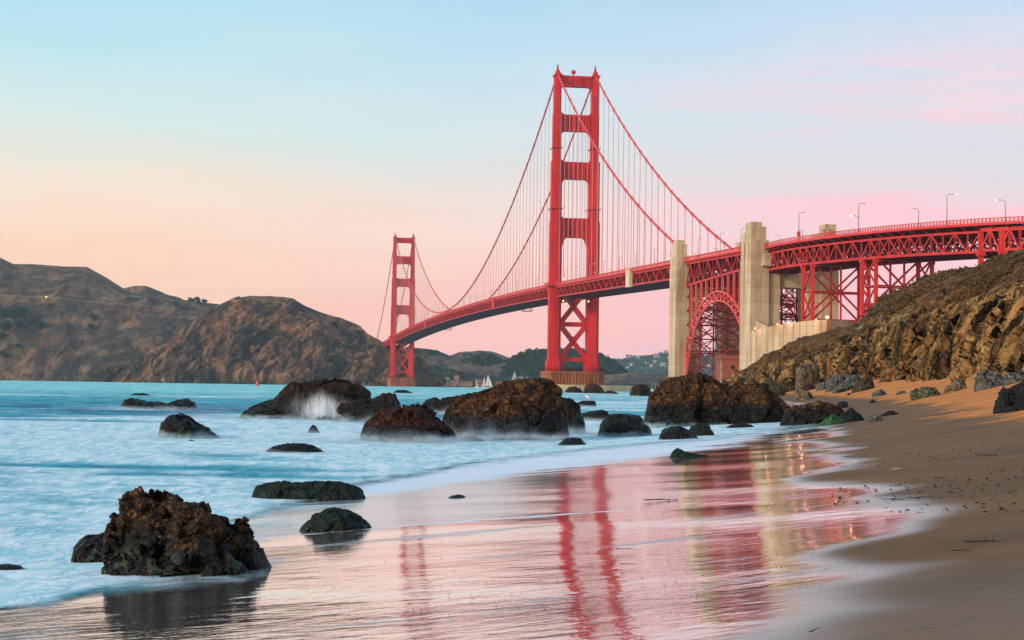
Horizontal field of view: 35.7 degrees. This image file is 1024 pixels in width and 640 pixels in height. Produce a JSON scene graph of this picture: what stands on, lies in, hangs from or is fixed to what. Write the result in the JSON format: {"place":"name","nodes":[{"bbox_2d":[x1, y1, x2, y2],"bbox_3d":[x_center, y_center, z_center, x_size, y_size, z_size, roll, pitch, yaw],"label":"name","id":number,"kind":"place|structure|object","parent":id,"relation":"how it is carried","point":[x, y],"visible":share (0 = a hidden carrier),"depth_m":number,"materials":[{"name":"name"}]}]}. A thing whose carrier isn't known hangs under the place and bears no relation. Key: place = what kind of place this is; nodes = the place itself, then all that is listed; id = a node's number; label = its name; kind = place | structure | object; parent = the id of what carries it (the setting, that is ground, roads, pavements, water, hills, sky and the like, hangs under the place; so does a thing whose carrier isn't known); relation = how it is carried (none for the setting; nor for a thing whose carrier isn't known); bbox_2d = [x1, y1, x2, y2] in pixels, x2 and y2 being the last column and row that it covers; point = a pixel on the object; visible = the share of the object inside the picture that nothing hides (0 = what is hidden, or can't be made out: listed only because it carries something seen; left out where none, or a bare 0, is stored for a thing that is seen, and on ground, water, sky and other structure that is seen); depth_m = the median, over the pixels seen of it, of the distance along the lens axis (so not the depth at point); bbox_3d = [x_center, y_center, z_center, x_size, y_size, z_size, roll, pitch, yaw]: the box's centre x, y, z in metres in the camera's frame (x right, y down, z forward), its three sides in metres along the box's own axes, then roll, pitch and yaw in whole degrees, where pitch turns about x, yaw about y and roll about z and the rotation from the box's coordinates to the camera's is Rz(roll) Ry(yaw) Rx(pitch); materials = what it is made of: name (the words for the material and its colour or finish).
{"place":"outdoors","nodes":[
{"label":"outdoors","id":0,"kind":"place"},
{"bbox_2d":[0,296,165,308],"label":"hill road","id":1,"kind":"structure","parent":0,"point":[91,302],"depth_m":2929.15,"materials":[{"name":"asphalt"}]},
{"bbox_2d":[0,258,214,381],"bbox_3d":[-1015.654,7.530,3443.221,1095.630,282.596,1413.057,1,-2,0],"label":"grassy headland","id":2,"kind":"structure","parent":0,"point":[64,343],"depth_m":2865.26,"materials":[{"name":"brown plant"}]},
{"bbox_2d":[0,305,8,318],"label":"shoreline tree","id":3,"kind":"object","parent":2,"relation":"on","point":[2,311],"visible":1,"depth_m":2854.16,"materials":[{"name":"green plant"}]},
{"bbox_2d":[0,350,9,358],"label":"shoreline tree","id":4,"kind":"object","parent":2,"relation":"on","point":[4,354],"visible":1,"depth_m":2775.52,"materials":[{"name":"green plant"}]},
{"bbox_2d":[0,320,10,330],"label":"shoreline tree","id":5,"kind":"object","parent":2,"relation":"on","point":[4,325],"visible":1,"depth_m":2832.20,"materials":[{"name":"green plant"}]},
{"bbox_2d":[4,310,17,320],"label":"shoreline tree","id":6,"kind":"object","parent":2,"relation":"on","point":[12,314],"visible":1,"depth_m":2850.78,"materials":[{"name":"green plant"}]},
{"bbox_2d":[13,319,23,329],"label":"shoreline tree","id":7,"kind":"object","parent":2,"relation":"on","point":[18,323],"visible":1,"depth_m":2826.69,"materials":[{"name":"green plant"}]},
{"bbox_2d":[14,307,28,318],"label":"shoreline tree","id":8,"kind":"object","parent":2,"relation":"on","point":[20,311],"visible":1,"depth_m":2849.32,"materials":[{"name":"green plant"}]},
{"bbox_2d":[35,319,45,329],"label":"shoreline tree","id":9,"kind":"object","parent":2,"relation":"on","point":[40,324],"visible":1,"depth_m":2842.09,"materials":[{"name":"green plant"}]},
{"bbox_2d":[87,323,94,329],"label":"shoreline tree","id":10,"kind":"object","parent":2,"relation":"on","point":[91,326],"visible":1,"depth_m":2860.75,"materials":[{"name":"green plant"}]},
{"bbox_2d":[3,295,179,307],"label":"guard rail","id":11,"kind":"object","parent":2,"relation":"on","point":[89,301],"visible":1,"depth_m":2936.54,"materials":[{"name":"grey metal"}]},
{"bbox_2d":[89,312,95,319],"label":"shoreline tree","id":12,"kind":"object","parent":2,"relation":"on","point":[92,315],"visible":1,"depth_m":2877.41,"materials":[{"name":"green plant"}]},
{"bbox_2d":[123,286,219,306],"bbox_3d":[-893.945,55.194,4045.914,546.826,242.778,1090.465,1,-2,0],"label":"hill","id":13,"kind":"structure","parent":0,"point":[145,291],"depth_m":3700.51,"materials":[{"name":"brown plant"}]},
{"bbox_2d":[101,296,446,386],"bbox_3d":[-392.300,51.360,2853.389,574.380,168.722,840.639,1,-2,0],"label":"rock headland","id":14,"kind":"structure","parent":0,"point":[273,340],"depth_m":2522.73,"materials":[{"name":"brown stone"}]},
{"bbox_2d":[0,380,807,606],"bbox_3d":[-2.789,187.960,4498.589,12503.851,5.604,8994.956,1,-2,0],"label":"sea","id":15,"kind":"structure","parent":0,"point":[78,460],"depth_m":48.54,"materials":[{"name":"liquid"}]},
{"bbox_2d":[0,564,23,569],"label":"sea rock","id":16,"kind":"object","parent":15,"relation":"in","point":[10,567],"visible":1,"depth_m":18.40,"materials":[{"name":"grey stone"}]},
{"bbox_2d":[71,532,103,562],"bbox_3d":[-5.038,2.828,19.432,0.691,0.472,0.669,1,-2,0],"label":"sea rock","id":17,"kind":"object","parent":15,"relation":"in","point":[86,548],"visible":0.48,"depth_m":19.24,"materials":[{"name":"grey stone"}]},
{"bbox_2d":[131,393,149,395],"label":"sea rock","id":18,"kind":"object","parent":15,"relation":"in","point":[144,394],"visible":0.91,"depth_m":249.85,"materials":[{"name":"grey stone"}]},
{"bbox_2d":[121,398,198,409],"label":"sea rock","id":19,"kind":"object","parent":15,"relation":"in","point":[177,404],"visible":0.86,"depth_m":125.00,"materials":[{"name":"grey stone"}]},
{"bbox_2d":[101,486,271,578],"bbox_3d":[-3.639,2.531,17.909,1.925,1.275,1.987,1,-2,0],"label":"sea rock","id":20,"kind":"object","parent":15,"relation":"in","point":[152,532],"visible":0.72,"depth_m":17.54,"materials":[{"name":"brown stone"}]},
{"bbox_2d":[158,413,220,438],"bbox_3d":[-12.713,4.347,62.814,2.476,1.343,2.346,1,-2,0],"label":"sea rock","id":21,"kind":"object","parent":15,"relation":"in","point":[181,426],"visible":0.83,"depth_m":62.12,"materials":[{"name":"grey stone"}]},
{"bbox_2d":[265,443,323,452],"bbox_3d":[-6.969,4.144,50.998,1.916,0.414,1.030,1,-2,0],"label":"sea rock","id":22,"kind":"object","parent":15,"relation":"in","point":[297,448],"visible":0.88,"depth_m":50.65,"materials":[{"name":"grey stone"}]},
{"bbox_2d":[237,377,370,419],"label":"sea rock","id":23,"kind":"object","parent":15,"relation":"in","point":[306,399],"visible":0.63,"depth_m":97.48,"materials":[{"name":"brown stone"}]},
{"bbox_2d":[252,480,365,501],"bbox_3d":[-3.926,3.328,30.756,2.215,0.468,1.084,1,-2,0],"label":"sea rock","id":24,"kind":"object","parent":15,"relation":"in","point":[314,490],"visible":0.91,"depth_m":30.43,"materials":[{"name":"grey stone"}]},
{"bbox_2d":[308,425,319,432],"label":"sea rock","id":25,"kind":"object","parent":15,"relation":"in","point":[313,428],"visible":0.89,"depth_m":71.06,"materials":[{"name":"grey stone"}]},
{"bbox_2d":[316,402,340,415],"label":"sea spray","id":26,"kind":"object","parent":15,"relation":"on","point":[329,406],"visible":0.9,"depth_m":94.09,"materials":[{"name":"white liquid"}]},
{"bbox_2d":[334,393,400,421],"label":"sea rock","id":27,"kind":"object","parent":15,"relation":"in","point":[362,410],"visible":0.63,"depth_m":92.94,"materials":[{"name":"grey stone"}]},
{"bbox_2d":[393,390,411,392],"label":"sea rock","id":28,"kind":"object","parent":15,"relation":"in","point":[401,391],"visible":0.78,"depth_m":436.88,"materials":[{"name":"grey stone"}]},
{"bbox_2d":[360,403,458,442],"bbox_3d":[-4.074,4.321,63.242,3.968,2.074,3.218,1,-2,0],"label":"sea rock","id":29,"kind":"object","parent":15,"relation":"in","point":[417,422],"visible":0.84,"depth_m":62.25,"materials":[{"name":"brown stone"}]},
{"bbox_2d":[423,391,479,413],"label":"sea rock","id":30,"kind":"object","parent":15,"relation":"in","point":[438,406],"visible":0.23,"depth_m":125.81,"materials":[{"name":"grey stone"}]},
{"bbox_2d":[459,435,483,440],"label":"sea rock","id":31,"kind":"object","parent":15,"relation":"in","point":[471,438],"visible":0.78,"depth_m":63.75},
{"bbox_2d":[481,374,491,387],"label":"sailboat","id":32,"kind":"object","parent":15,"relation":"on","point":[488,382],"visible":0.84,"depth_m":1948.74,"materials":[{"name":"white fabric"}]},
{"bbox_2d":[442,377,568,439],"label":"sea rock","id":33,"kind":"object","parent":15,"relation":"in","point":[525,408],"visible":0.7,"depth_m":66.75,"materials":[{"name":"brown stone"}]},
{"bbox_2d":[513,375,530,379],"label":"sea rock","id":34,"kind":"object","parent":15,"relation":"in","point":[520,377],"visible":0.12,"depth_m":395.80,"materials":[{"name":"grey stone"}]},
{"bbox_2d":[377,64,732,386],"bbox_3d":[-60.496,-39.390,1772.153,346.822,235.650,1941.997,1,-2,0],"label":"suspension bridge","id":35,"kind":"structure","parent":15,"relation":"in","point":[554,292],"depth_m":1130.28,"materials":[{"name":"red paint"}]},
{"bbox_2d":[684,246,808,377],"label":"arch span","id":36,"kind":"object","parent":35,"relation":"attached to","point":[727,261],"visible":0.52,"depth_m":760.91,"materials":[{"name":"metal"}]},
{"bbox_2d":[564,386,582,392],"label":"sea rock","id":37,"kind":"object","parent":15,"relation":"in","point":[574,389],"visible":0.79,"depth_m":641.46,"materials":[{"name":"stone"}]},
{"bbox_2d":[563,398,585,433],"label":"sea rock","id":38,"kind":"object","parent":15,"relation":"in","point":[575,422],"visible":0.53,"depth_m":76.28,"materials":[{"name":"stone"}]},
{"bbox_2d":[577,400,595,406],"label":"sea rock","id":39,"kind":"object","parent":15,"relation":"in","point":[585,403],"visible":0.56,"depth_m":183.01,"materials":[{"name":"grey stone"}]},
{"bbox_2d":[583,383,604,393],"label":"sea rock","id":40,"kind":"object","parent":15,"relation":"in","point":[591,388],"visible":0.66,"depth_m":615.51,"materials":[{"name":"stone"}]},
{"bbox_2d":[556,384,632,391],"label":"pier fender","id":41,"kind":"object","parent":15,"relation":"in","point":[611,388],"visible":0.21,"depth_m":1109.14,"materials":[{"name":"concrete"}]},
{"bbox_2d":[603,390,617,393],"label":"sea rock","id":42,"kind":"object","parent":15,"relation":"in","point":[609,392],"visible":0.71,"depth_m":584.75,"materials":[{"name":"grey stone"}]},
{"bbox_2d":[597,413,651,436],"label":"sea rock","id":43,"kind":"object","parent":15,"relation":"in","point":[621,425],"visible":0.81,"depth_m":71.39,"materials":[{"name":"grey stone"}]},
{"bbox_2d":[629,384,650,395],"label":"sea rock","id":44,"kind":"object","parent":15,"relation":"in","point":[640,390],"visible":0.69,"depth_m":457.15,"materials":[{"name":"brown stone"}]},
{"bbox_2d":[668,240,740,378],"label":"concrete pylon","id":45,"kind":"object","parent":15,"relation":"on","point":[679,314],"visible":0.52,"depth_m":789.00,"materials":[{"name":"beige concrete"}]},
{"bbox_2d":[643,372,789,425],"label":"sea rock","id":46,"kind":"object","parent":15,"relation":"in","point":[692,399],"visible":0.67,"depth_m":92.62,"materials":[{"name":"brown stone"}]},
{"bbox_2d":[442,386,475,386],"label":"harbour quay","id":47,"kind":"structure","parent":0,"point":[458,386],"depth_m":2802.50,"materials":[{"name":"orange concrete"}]},
{"bbox_2d":[444,377,449,385],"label":"harbour building","id":48,"kind":"structure","parent":47,"relation":"on","point":[448,381],"depth_m":2843.32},
{"bbox_2d":[450,380,455,385],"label":"harbour building","id":49,"kind":"structure","parent":47,"relation":"on","point":[452,382],"depth_m":2834.21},
{"bbox_2d":[454,375,458,385],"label":"harbour building","id":50,"kind":"structure","parent":47,"relation":"on","point":[456,377],"depth_m":2863.93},
{"bbox_2d":[460,380,472,385],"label":"harbour building","id":51,"kind":"structure","parent":47,"relation":"on","point":[465,382],"depth_m":2843.26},
{"bbox_2d":[405,347,540,386],"bbox_3d":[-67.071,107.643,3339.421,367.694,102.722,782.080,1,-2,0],"label":"tawny hill","id":52,"kind":"structure","parent":0,"point":[457,366],"depth_m":3149.27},
{"bbox_2d":[414,349,507,379],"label":"gully woods","id":53,"kind":"object","parent":52,"relation":"on","point":[473,358],"visible":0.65,"depth_m":3163.67,"materials":[{"name":"green plant"}]},
{"bbox_2d":[0,373,1023,639],"bbox_3d":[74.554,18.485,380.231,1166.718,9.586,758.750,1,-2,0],"label":"beach","id":54,"kind":"structure","parent":0,"point":[880,571],"depth_m":17.66,"materials":[{"name":"beige sand"}]},
{"bbox_2d":[299,507,371,531],"bbox_3d":[-2.535,2.966,23.090,1.128,0.502,0.921,1,-2,0],"label":"sea rock","id":55,"kind":"object","parent":54,"relation":"on","point":[333,519],"visible":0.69,"depth_m":22.82,"materials":[{"name":"grey stone"}]},
{"bbox_2d":[448,494,464,497],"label":"sea rock","id":56,"kind":"object","parent":54,"relation":"on","point":[457,496],"visible":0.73,"depth_m":29.64,"materials":[{"name":"grey stone"}]},
{"bbox_2d":[558,437,586,444],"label":"sea rock","id":57,"kind":"object","parent":54,"relation":"on","point":[573,441],"visible":0.69,"depth_m":60.18,"materials":[{"name":"grey stone"}]},
{"bbox_2d":[582,409,608,420],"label":"sea rock","id":58,"kind":"object","parent":54,"relation":"on","point":[597,415],"visible":0.46,"depth_m":104.95,"materials":[{"name":"grey stone"}]},
{"bbox_2d":[303,411,1023,637],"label":"pebbles","id":59,"kind":"object","parent":54,"relation":"on","point":[879,497],"visible":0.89,"depth_m":23.61,"materials":[{"name":"brown stone"}]},
{"bbox_2d":[646,416,686,427],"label":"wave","id":60,"kind":"object","parent":54,"relation":"on","point":[659,422],"visible":0.66,"depth_m":90.59,"materials":[{"name":"white liquid"}]},
{"bbox_2d":[658,426,697,439],"bbox_3d":[6.649,4.623,63.476,1.650,0.819,1.256,1,-2,0],"label":"sea rock","id":61,"kind":"object","parent":54,"relation":"on","point":[673,432],"visible":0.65,"depth_m":63.11,"materials":[{"name":"grey stone"}]},
{"bbox_2d":[669,448,707,457],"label":"sea rock","id":62,"kind":"object","parent":54,"relation":"on","point":[678,453],"visible":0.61,"depth_m":44.48,"materials":[{"name":"grey stone"}]},
{"bbox_2d":[689,423,713,435],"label":"sea rock","id":63,"kind":"object","parent":54,"relation":"on","point":[700,429],"visible":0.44,"depth_m":67.51,"materials":[{"name":"grey stone"}]},
{"bbox_2d":[726,423,753,427],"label":"sea rock","id":64,"kind":"object","parent":54,"relation":"on","point":[741,425],"visible":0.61,"depth_m":80.96,"materials":[{"name":"grey stone"}]},
{"bbox_2d":[763,378,785,395],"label":"boulder","id":65,"kind":"object","parent":54,"relation":"on","point":[775,387],"visible":0.38,"depth_m":305.71,"materials":[{"name":"stone"}]},
{"bbox_2d":[739,222,838,370],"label":"concrete pylon","id":66,"kind":"object","parent":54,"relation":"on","point":[761,286],"visible":0.56,"depth_m":670.93,"materials":[{"name":"beige concrete"}]},
{"bbox_2d":[751,320,855,363],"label":"retaining wall","id":67,"kind":"structure","parent":54,"relation":"on","point":[765,339],"depth_m":622.61,"materials":[{"name":"concrete"}]},
{"bbox_2d":[764,216,1023,321],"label":"approach viaduct","id":68,"kind":"object","parent":67,"relation":"on","point":[830,249],"visible":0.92,"depth_m":589.47,"materials":[{"name":"metal"}]},
{"bbox_2d":[797,212,807,238],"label":"street lamp","id":69,"kind":"object","parent":68,"relation":"on","point":[798,233],"visible":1,"depth_m":634.68,"materials":[{"name":"grey metal"}]},
{"bbox_2d":[850,203,868,232],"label":"street lamp","id":70,"kind":"object","parent":68,"relation":"on","point":[851,215],"visible":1,"depth_m":592.20,"materials":[{"name":"grey metal"}]},
{"bbox_2d":[946,194,956,224],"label":"street lamp","id":71,"kind":"object","parent":68,"relation":"on","point":[946,206],"visible":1,"depth_m":547.29,"materials":[{"name":"grey metal"}]},
{"bbox_2d":[793,389,813,400],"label":"boulder","id":72,"kind":"object","parent":54,"relation":"on","point":[801,394],"visible":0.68,"depth_m":227.71,"materials":[{"name":"brown stone"}]},
{"bbox_2d":[795,363,820,390],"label":"boulder","id":73,"kind":"object","parent":54,"relation":"on","point":[807,373],"visible":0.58,"depth_m":322.36,"materials":[{"name":"grey stone"}]},
{"bbox_2d":[802,384,815,390],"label":"boulder","id":74,"kind":"object","parent":54,"relation":"on","point":[807,387],"visible":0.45,"depth_m":306.79,"materials":[{"name":"brown stone"}]},
{"bbox_2d":[780,400,843,425],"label":"sea rock","id":75,"kind":"object","parent":54,"relation":"on","point":[818,412],"visible":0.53,"depth_m":80.58,"materials":[{"name":"brown stone"}]},
{"bbox_2d":[816,381,825,390],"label":"boulder","id":76,"kind":"object","parent":54,"relation":"on","point":[821,386],"visible":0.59,"depth_m":284.60,"materials":[{"name":"grey stone"}]},
{"bbox_2d":[819,415,845,425],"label":"sea rock","id":77,"kind":"object","parent":54,"relation":"on","point":[832,420],"visible":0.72,"depth_m":75.02,"materials":[{"name":"green stone"}]},
{"bbox_2d":[825,373,845,392],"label":"boulder","id":78,"kind":"object","parent":54,"relation":"on","point":[832,383],"visible":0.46,"depth_m":258.13,"materials":[{"name":"grey stone"}]},
{"bbox_2d":[836,388,846,392],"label":"stone","id":79,"kind":"object","parent":54,"relation":"on","point":[841,390],"visible":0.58,"depth_m":236.10,"materials":[{"name":"grey stone"}]},
{"bbox_2d":[832,383,852,393],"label":"boulder","id":80,"kind":"object","parent":54,"relation":"on","point":[847,386],"visible":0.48,"depth_m":238.08,"materials":[{"name":"grey stone"}]},
{"bbox_2d":[837,401,848,407],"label":"sea rock","id":81,"kind":"object","parent":54,"relation":"on","point":[842,404],"visible":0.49,"depth_m":139.62,"materials":[{"name":"grey stone"}]},
{"bbox_2d":[839,407,864,421],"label":"sea rock","id":82,"kind":"object","parent":54,"relation":"on","point":[851,414],"visible":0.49,"depth_m":76.86,"materials":[{"name":"grey stone"}]},
{"bbox_2d":[844,375,860,389],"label":"boulder","id":83,"kind":"object","parent":54,"relation":"on","point":[852,379],"visible":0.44,"depth_m":238.29,"materials":[{"name":"grey stone"}]},
{"bbox_2d":[852,376,874,392],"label":"boulder","id":84,"kind":"object","parent":54,"relation":"on","point":[864,383],"visible":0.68,"depth_m":214.82,"materials":[{"name":"brown stone"}]},
{"bbox_2d":[868,414,882,421],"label":"stone","id":85,"kind":"object","parent":54,"relation":"on","point":[875,417],"visible":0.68,"depth_m":71.16,"materials":[{"name":"grey stone"}]},
{"bbox_2d":[872,389,887,397],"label":"stone","id":86,"kind":"object","parent":54,"relation":"on","point":[880,392],"visible":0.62,"depth_m":173.24,"materials":[{"name":"grey stone"}]},
{"bbox_2d":[880,410,897,416],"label":"stone","id":87,"kind":"object","parent":54,"relation":"on","point":[889,413],"visible":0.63,"depth_m":80.94,"materials":[{"name":"grey stone"}]},
{"bbox_2d":[910,387,941,400],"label":"boulder","id":88,"kind":"object","parent":54,"relation":"on","point":[920,393],"visible":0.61,"depth_m":120.83,"materials":[{"name":"stone"}]},
{"bbox_2d":[943,379,966,393],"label":"boulder","id":89,"kind":"object","parent":54,"relation":"on","point":[957,385],"visible":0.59,"depth_m":120.42,"materials":[{"name":"brown stone"}]},
{"bbox_2d":[963,540,994,541],"bbox_3d":[4.527,2.135,15.389,0.380,0.018,0.163,1,-2,-15],"label":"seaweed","id":90,"kind":"object","parent":54,"relation":"on","point":[978,541],"visible":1,"depth_m":15.37,"materials":[{"name":"brown plant"}]},
{"bbox_2d":[974,370,1003,391],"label":"boulder","id":91,"kind":"object","parent":54,"relation":"on","point":[985,380],"visible":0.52,"depth_m":103.37,"materials":[{"name":"grey stone"}]},
{"bbox_2d":[993,379,1023,413],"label":"boulder","id":92,"kind":"object","parent":54,"relation":"on","point":[1010,399],"visible":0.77,"depth_m":53.30,"materials":[{"name":"grey stone"}]},
{"bbox_2d":[1002,369,1023,386],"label":"boulder","id":93,"kind":"object","parent":54,"relation":"on","point":[1011,377],"visible":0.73,"depth_m":99.71,"materials":[{"name":"grey stone"}]},
{"bbox_2d":[0,0,1023,358],"label":"sky","id":94,"kind":"structure","parent":0,"point":[214,151],"materials":[{"name":"blue"}]},
{"bbox_2d":[511,352,616,374],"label":"wooded hill","id":95,"kind":"structure","parent":0,"point":[537,362],"depth_m":3088.28,"materials":[{"name":"green plant"}]},
{"bbox_2d":[500,348,627,380],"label":"forest","id":96,"kind":"object","parent":95,"relation":"on","point":[523,363],"visible":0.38,"depth_m":3091.51,"materials":[{"name":"green plant"}]},
{"bbox_2d":[604,373,667,388],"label":"bluff","id":97,"kind":"structure","parent":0,"point":[651,381],"depth_m":2786.60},
{"bbox_2d":[643,498,677,499],"bbox_3d":[2.490,3.005,26.639,0.594,0.025,0.197,1,-2,-2],"label":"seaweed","id":98,"kind":"object","parent":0,"point":[659,499],"visible":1,"depth_m":26.63,"materials":[{"name":"brown plant"}]},
{"bbox_2d":[619,354,714,375],"bbox_3d":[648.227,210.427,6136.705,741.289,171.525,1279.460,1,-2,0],"label":"blue hill","id":99,"kind":"structure","parent":0,"point":[648,366],"depth_m":6013.12,"materials":[{"name":"plant"}]},
{"bbox_2d":[613,351,714,375],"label":"woods","id":100,"kind":"object","parent":99,"relation":"on","point":[663,369],"visible":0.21,"depth_m":5974.12,"materials":[{"name":"green plant"}]},
{"bbox_2d":[715,355,738,382],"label":"brick fort","id":101,"kind":"structure","parent":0,"point":[726,365],"depth_m":741.82,"materials":[{"name":"brick"}]},
{"bbox_2d":[722,249,1023,392],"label":"cliff","id":102,"kind":"structure","parent":0,"point":[926,336],"depth_m":220.57,"materials":[{"name":"brown stone"}]},
{"bbox_2d":[796,251,1023,339],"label":"scrub","id":103,"kind":"object","parent":102,"relation":"on","point":[939,274],"visible":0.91,"depth_m":293.80,"materials":[{"name":"green plant"}]}
]}

